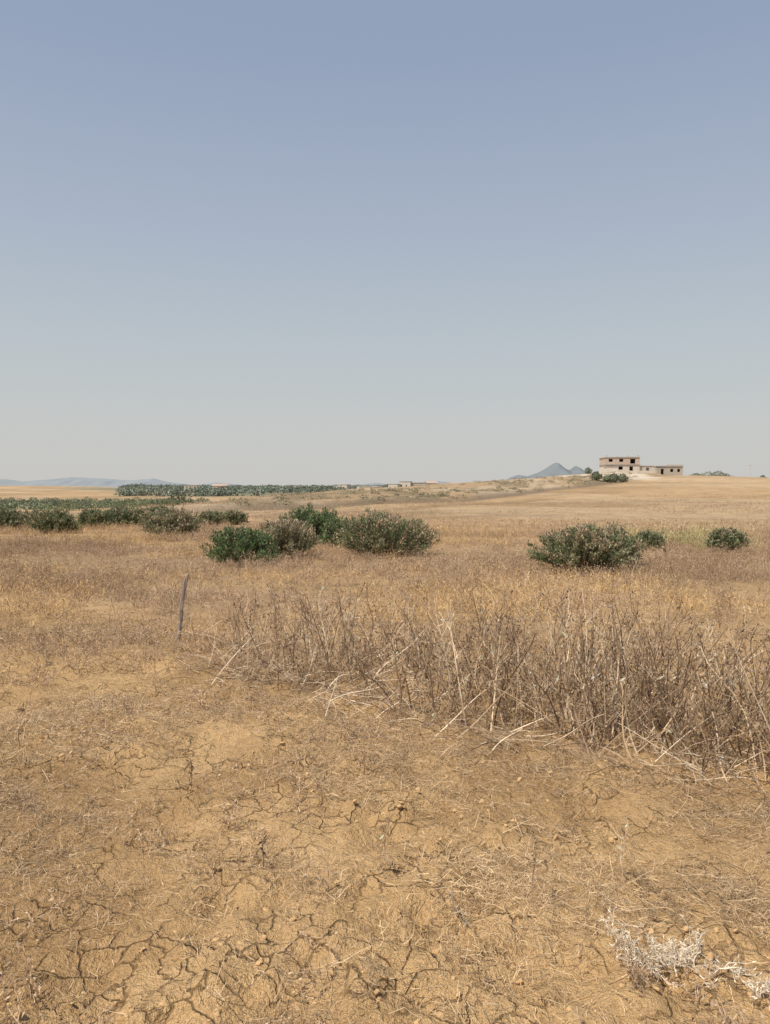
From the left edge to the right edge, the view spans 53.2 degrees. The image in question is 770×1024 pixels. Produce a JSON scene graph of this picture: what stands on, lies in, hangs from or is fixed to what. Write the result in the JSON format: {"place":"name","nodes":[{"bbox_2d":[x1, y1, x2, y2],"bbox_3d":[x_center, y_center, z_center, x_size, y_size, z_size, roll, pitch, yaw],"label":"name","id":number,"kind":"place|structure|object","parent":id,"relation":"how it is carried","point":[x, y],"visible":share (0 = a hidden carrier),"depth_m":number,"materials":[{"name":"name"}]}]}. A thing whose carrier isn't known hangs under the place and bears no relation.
{"place":"outdoors","nodes":[
{"label":"outdoors","id":0,"kind":"place"},
{"bbox_2d":[0,477,237,486],"bbox_3d":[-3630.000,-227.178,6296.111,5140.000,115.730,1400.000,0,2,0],"label":"distant mountain range","id":1,"kind":"structure","parent":0,"point":[88,482],"depth_m":6094.79,"materials":[{"name":"grey stone"}]},
{"bbox_2d":[0,472,769,1023],"bbox_3d":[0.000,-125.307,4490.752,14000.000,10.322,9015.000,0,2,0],"label":"ground","id":2,"kind":"structure","parent":0,"point":[126,954],"depth_m":3.53,"materials":[{"name":"soil"}]},
{"bbox_2d":[0,506,22,528],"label":"green shrub","id":3,"kind":"object","parent":2,"relation":"on","point":[11,516],"visible":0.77,"depth_m":28.28,"materials":[{"name":"green plant"}]},
{"bbox_2d":[6,507,41,526],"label":"green shrub","id":4,"kind":"object","parent":2,"relation":"on","point":[25,514],"visible":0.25,"depth_m":30.27,"materials":[{"name":"green plant"}]},
{"bbox_2d":[24,507,82,533],"bbox_3d":[-11.456,0.293,26.587,1.802,0.984,1.548,0,2,0],"label":"green shrub","id":5,"kind":"object","parent":2,"relation":"on","point":[57,519],"visible":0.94,"depth_m":26.29,"materials":[{"name":"green plant"}]},
{"bbox_2d":[74,505,116,528],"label":"green shrub","id":6,"kind":"object","parent":2,"relation":"on","point":[95,516],"visible":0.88,"depth_m":29.76,"materials":[{"name":"green plant"}]},
{"bbox_2d":[26,499,180,510],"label":"distant scrub belt","id":7,"kind":"object","parent":2,"relation":"on","point":[119,504],"visible":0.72,"depth_m":57.72,"materials":[{"name":"green plant"}]},
{"bbox_2d":[0,491,209,509],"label":"distant olive orchard","id":8,"kind":"object","parent":2,"relation":"on","point":[10,503],"visible":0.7,"depth_m":145.59,"materials":[{"name":"green plant"}]},
{"bbox_2d":[102,504,154,526],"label":"green shrub","id":9,"kind":"object","parent":2,"relation":"on","point":[128,514],"visible":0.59,"depth_m":30.85,"materials":[{"name":"green plant"}]},
{"bbox_2d":[144,505,167,523],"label":"green shrub","id":10,"kind":"object","parent":2,"relation":"on","point":[153,508],"visible":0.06,"depth_m":32.99,"materials":[{"name":"green plant"}]},
{"bbox_2d":[141,504,204,536],"bbox_3d":[-6.752,0.273,24.572,2.006,1.113,1.956,-1,2,-35],"label":"green shrub","id":11,"kind":"object","parent":2,"relation":"on","point":[172,518],"visible":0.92,"depth_m":24.25,"materials":[{"name":"green plant"}]},
{"bbox_2d":[176,573,188,639],"bbox_3d":[-2.092,1.023,7.898,0.163,0.830,0.050,-1,2,-18],"label":"wooden stake","id":12,"kind":"object","parent":2,"relation":"on","point":[181,607],"visible":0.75,"depth_m":7.88,"materials":[{"name":"grey wood"}]},
{"bbox_2d":[184,485,200,489],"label":"distant farmhouse","id":13,"kind":"object","parent":2,"relation":"on","point":[187,486],"visible":0.55,"depth_m":595.77,"materials":[{"name":"concrete"}]},
{"bbox_2d":[198,509,227,525],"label":"green shrub","id":14,"kind":"object","parent":2,"relation":"on","point":[217,516],"visible":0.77,"depth_m":32.85,"materials":[{"name":"green plant"}]},
{"bbox_2d":[212,484,227,489],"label":"distant farmhouse","id":15,"kind":"object","parent":2,"relation":"on","point":[216,485],"visible":0.34,"depth_m":556.30,"materials":[{"name":"tile"}]},
{"bbox_2d":[222,509,248,524],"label":"green shrub","id":16,"kind":"object","parent":2,"relation":"on","point":[231,515],"visible":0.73,"depth_m":33.55,"materials":[{"name":"green plant"}]},
{"bbox_2d":[199,523,282,565],"bbox_3d":[-3.010,0.684,16.034,1.829,0.955,1.467,0,2,0],"label":"green shrub","id":17,"kind":"object","parent":2,"relation":"on","point":[236,543],"visible":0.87,"depth_m":15.74,"materials":[{"name":"green plant"}]},
{"bbox_2d":[113,483,387,496],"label":"distant tree belt","id":18,"kind":"object","parent":2,"relation":"on","point":[132,489],"visible":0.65,"depth_m":466.40,"materials":[{"name":"green plant"}]},
{"bbox_2d":[259,514,321,557],"bbox_3d":[-2.199,0.546,17.319,1.390,1.066,1.514,-1,2,-37],"label":"green shrub","id":19,"kind":"object","parent":2,"relation":"on","point":[299,537],"visible":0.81,"depth_m":17.09,"materials":[{"name":"green plant"}]},
{"bbox_2d":[282,502,338,542],"bbox_3d":[-1.992,0.305,21.628,2.060,1.265,1.691,0,2,0],"label":"green shrub","id":20,"kind":"object","parent":2,"relation":"on","point":[316,519],"visible":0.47,"depth_m":21.33,"materials":[{"name":"green plant"}]},
{"bbox_2d":[314,515,358,547],"bbox_3d":[-1.109,0.516,19.842,1.260,0.938,1.167,-1,2,-29],"label":"green shrub","id":21,"kind":"object","parent":2,"relation":"on","point":[330,532],"visible":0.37,"depth_m":19.63,"materials":[{"name":"green plant"}]},
{"bbox_2d":[333,484,350,488],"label":"distant farmhouse","id":22,"kind":"object","parent":2,"relation":"on","point":[346,486],"visible":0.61,"depth_m":535.91,"materials":[{"name":"concrete"}]},
{"bbox_2d":[358,486,381,487],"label":"distant farmhouse","id":23,"kind":"object","parent":2,"relation":"on","point":[368,486],"visible":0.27,"depth_m":368.17,"materials":[{"name":"concrete"}]},
{"bbox_2d":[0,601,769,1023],"bbox_3d":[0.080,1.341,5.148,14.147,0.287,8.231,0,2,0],"label":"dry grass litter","id":24,"kind":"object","parent":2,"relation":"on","point":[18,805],"visible":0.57,"depth_m":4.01,"materials":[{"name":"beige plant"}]},
{"bbox_2d":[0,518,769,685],"bbox_3d":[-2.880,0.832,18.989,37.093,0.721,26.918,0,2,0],"label":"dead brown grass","id":25,"kind":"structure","parent":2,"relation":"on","point":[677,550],"depth_m":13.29,"materials":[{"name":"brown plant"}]},
{"bbox_2d":[0,519,769,713],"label":"golden dry grass","id":26,"kind":"structure","parent":2,"relation":"on","point":[131,528],"depth_m":11.56,"materials":[{"name":"beige plant"}]},
{"bbox_2d":[0,623,769,1023],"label":"dead scrub","id":27,"kind":"object","parent":2,"relation":"on","point":[728,1019],"visible":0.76,"depth_m":3.60,"materials":[{"name":"brown plant"}]},
{"bbox_2d":[0,641,769,1023],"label":"soil clods","id":28,"kind":"object","parent":2,"relation":"on","point":[440,1015],"visible":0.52,"depth_m":2.75,"materials":[{"name":"brown soil"}]},
{"bbox_2d":[3,585,769,924],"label":"lone dry stalks","id":29,"kind":"object","parent":2,"relation":"on","point":[263,841],"visible":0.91,"depth_m":3.93,"materials":[{"name":"brown plant"}]},
{"bbox_2d":[331,508,443,556],"bbox_3d":[0.032,0.450,17.368,2.431,1.198,2.332,2,2,45],"label":"green shrub","id":30,"kind":"object","parent":2,"relation":"on","point":[392,531],"visible":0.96,"depth_m":16.91,"materials":[{"name":"green plant"}]},
{"bbox_2d":[388,484,399,486],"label":"distant farmhouse","id":31,"kind":"object","parent":2,"relation":"on","point":[393,485],"visible":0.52,"depth_m":476.06,"materials":[{"name":"concrete"}]},
{"bbox_2d":[34,545,769,650],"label":"scattered dead weeds","id":32,"kind":"object","parent":2,"relation":"on","point":[101,577],"visible":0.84,"depth_m":10.40,"materials":[{"name":"brown plant"}]},
{"bbox_2d":[399,481,411,486],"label":"distant farmhouse","id":33,"kind":"object","parent":2,"relation":"on","point":[404,483],"visible":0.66,"depth_m":480.71,"materials":[{"name":"concrete"}]},
{"bbox_2d":[411,482,425,485],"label":"distant farmhouse","id":34,"kind":"object","parent":2,"relation":"on","point":[416,483],"visible":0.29,"depth_m":485.69,"materials":[{"name":"concrete"}]},
{"bbox_2d":[87,490,769,536],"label":"field stubble","id":35,"kind":"object","parent":2,"relation":"on","point":[529,521],"visible":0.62,"depth_m":48.11,"materials":[{"name":"beige plant"}]},
{"bbox_2d":[225,471,636,505],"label":"hillside scrub","id":36,"kind":"object","parent":2,"relation":"on","point":[280,497],"visible":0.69,"depth_m":98.42,"materials":[{"name":"plant"}]},
{"bbox_2d":[425,481,437,484],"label":"distant farmhouse","id":37,"kind":"object","parent":2,"relation":"on","point":[431,482],"visible":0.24,"depth_m":496.87,"materials":[{"name":"tile"}]},
{"bbox_2d":[158,586,769,803],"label":"fallen dry stalks","id":38,"kind":"object","parent":2,"relation":"on","point":[325,683],"visible":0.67,"depth_m":5.23,"materials":[{"name":"beige plant"}]},
{"bbox_2d":[179,548,769,785],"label":"dead thistle thicket","id":39,"kind":"object","parent":2,"relation":"on","point":[653,682],"visible":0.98,"depth_m":5.02,"materials":[{"name":"beige plant"}]},
{"bbox_2d":[524,520,650,571],"bbox_3d":[3.647,0.600,13.931,2.070,0.974,1.896,-1,2,-32],"label":"green shrub","id":40,"kind":"object","parent":2,"relation":"on","point":[594,544],"visible":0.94,"depth_m":13.57,"materials":[{"name":"green plant"}]},
{"bbox_2d":[584,467,592,473],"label":"hilltop tree","id":41,"kind":"object","parent":2,"relation":"on","point":[589,470],"visible":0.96,"depth_m":213.38,"materials":[{"name":"green plant"}]},
{"bbox_2d":[590,471,602,479],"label":"hilltop tree","id":42,"kind":"object","parent":2,"relation":"on","point":[597,475],"visible":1,"depth_m":149.42,"materials":[{"name":"green plant"}]},
{"bbox_2d":[602,475,612,481],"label":"hilltop tree","id":43,"kind":"object","parent":2,"relation":"on","point":[606,478],"visible":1,"depth_m":150.48,"materials":[{"name":"green plant"}]},
{"bbox_2d":[609,473,619,481],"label":"hilltop tree","id":44,"kind":"object","parent":2,"relation":"on","point":[615,477],"visible":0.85,"depth_m":152.50,"materials":[{"name":"green plant"}]},
{"bbox_2d":[617,473,629,481],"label":"hilltop tree","id":45,"kind":"object","parent":2,"relation":"on","point":[624,478],"visible":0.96,"depth_m":153.49,"materials":[{"name":"green plant"}]},
{"bbox_2d":[598,455,655,473],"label":"unfinished farmhouse","id":46,"kind":"object","parent":2,"relation":"on","point":[627,464],"visible":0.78,"depth_m":215.41,"materials":[{"name":"concrete"}]},
{"bbox_2d":[632,527,666,550],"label":"green shrub","id":47,"kind":"object","parent":2,"relation":"on","point":[657,539],"visible":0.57,"depth_m":18.38,"materials":[{"name":"green plant"}]},
{"bbox_2d":[654,465,683,475],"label":"stone outbuilding","id":48,"kind":"structure","parent":2,"relation":"on","point":[673,470],"depth_m":222.02,"materials":[{"name":"concrete"}]},
{"bbox_2d":[581,519,765,550],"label":"field margin grass","id":49,"kind":"structure","parent":2,"relation":"on","point":[698,534],"depth_m":20.67,"materials":[{"name":"beige plant"}]},
{"bbox_2d":[599,907,769,1009],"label":"bleached dead thistle","id":50,"kind":"object","parent":2,"relation":"on","point":[683,951],"visible":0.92,"depth_m":2.48,"materials":[{"name":"beige plant"}]},
{"bbox_2d":[701,471,716,475],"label":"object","id":51,"kind":"object","parent":2,"relation":"on","point":[708,474],"visible":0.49,"depth_m":224.79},
{"bbox_2d":[711,470,726,475],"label":"hilltop tree","id":52,"kind":"object","parent":2,"relation":"on","point":[720,473],"visible":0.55,"depth_m":224.28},
{"bbox_2d":[705,526,751,550],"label":"green shrub","id":53,"kind":"object","parent":2,"relation":"on","point":[732,537],"visible":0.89,"depth_m":18.20,"materials":[{"name":"green plant"}]},
{"bbox_2d":[0,0,769,485],"label":"sky","id":54,"kind":"structure","parent":0,"point":[243,242],"materials":[{"name":"blue"}]},
{"bbox_2d":[360,481,449,485],"bbox_3d":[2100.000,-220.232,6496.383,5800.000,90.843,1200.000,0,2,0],"label":"distant mountain range","id":55,"kind":"structure","parent":0,"point":[381,484],"depth_m":6425.98,"materials":[{"name":"grey stone"}]},
{"bbox_2d":[506,463,586,479],"bbox_3d":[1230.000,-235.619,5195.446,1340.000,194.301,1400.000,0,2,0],"label":"mountain","id":56,"kind":"structure","parent":0,"point":[555,469],"depth_m":5079.56,"materials":[{"name":"grey stone"}]}
]}

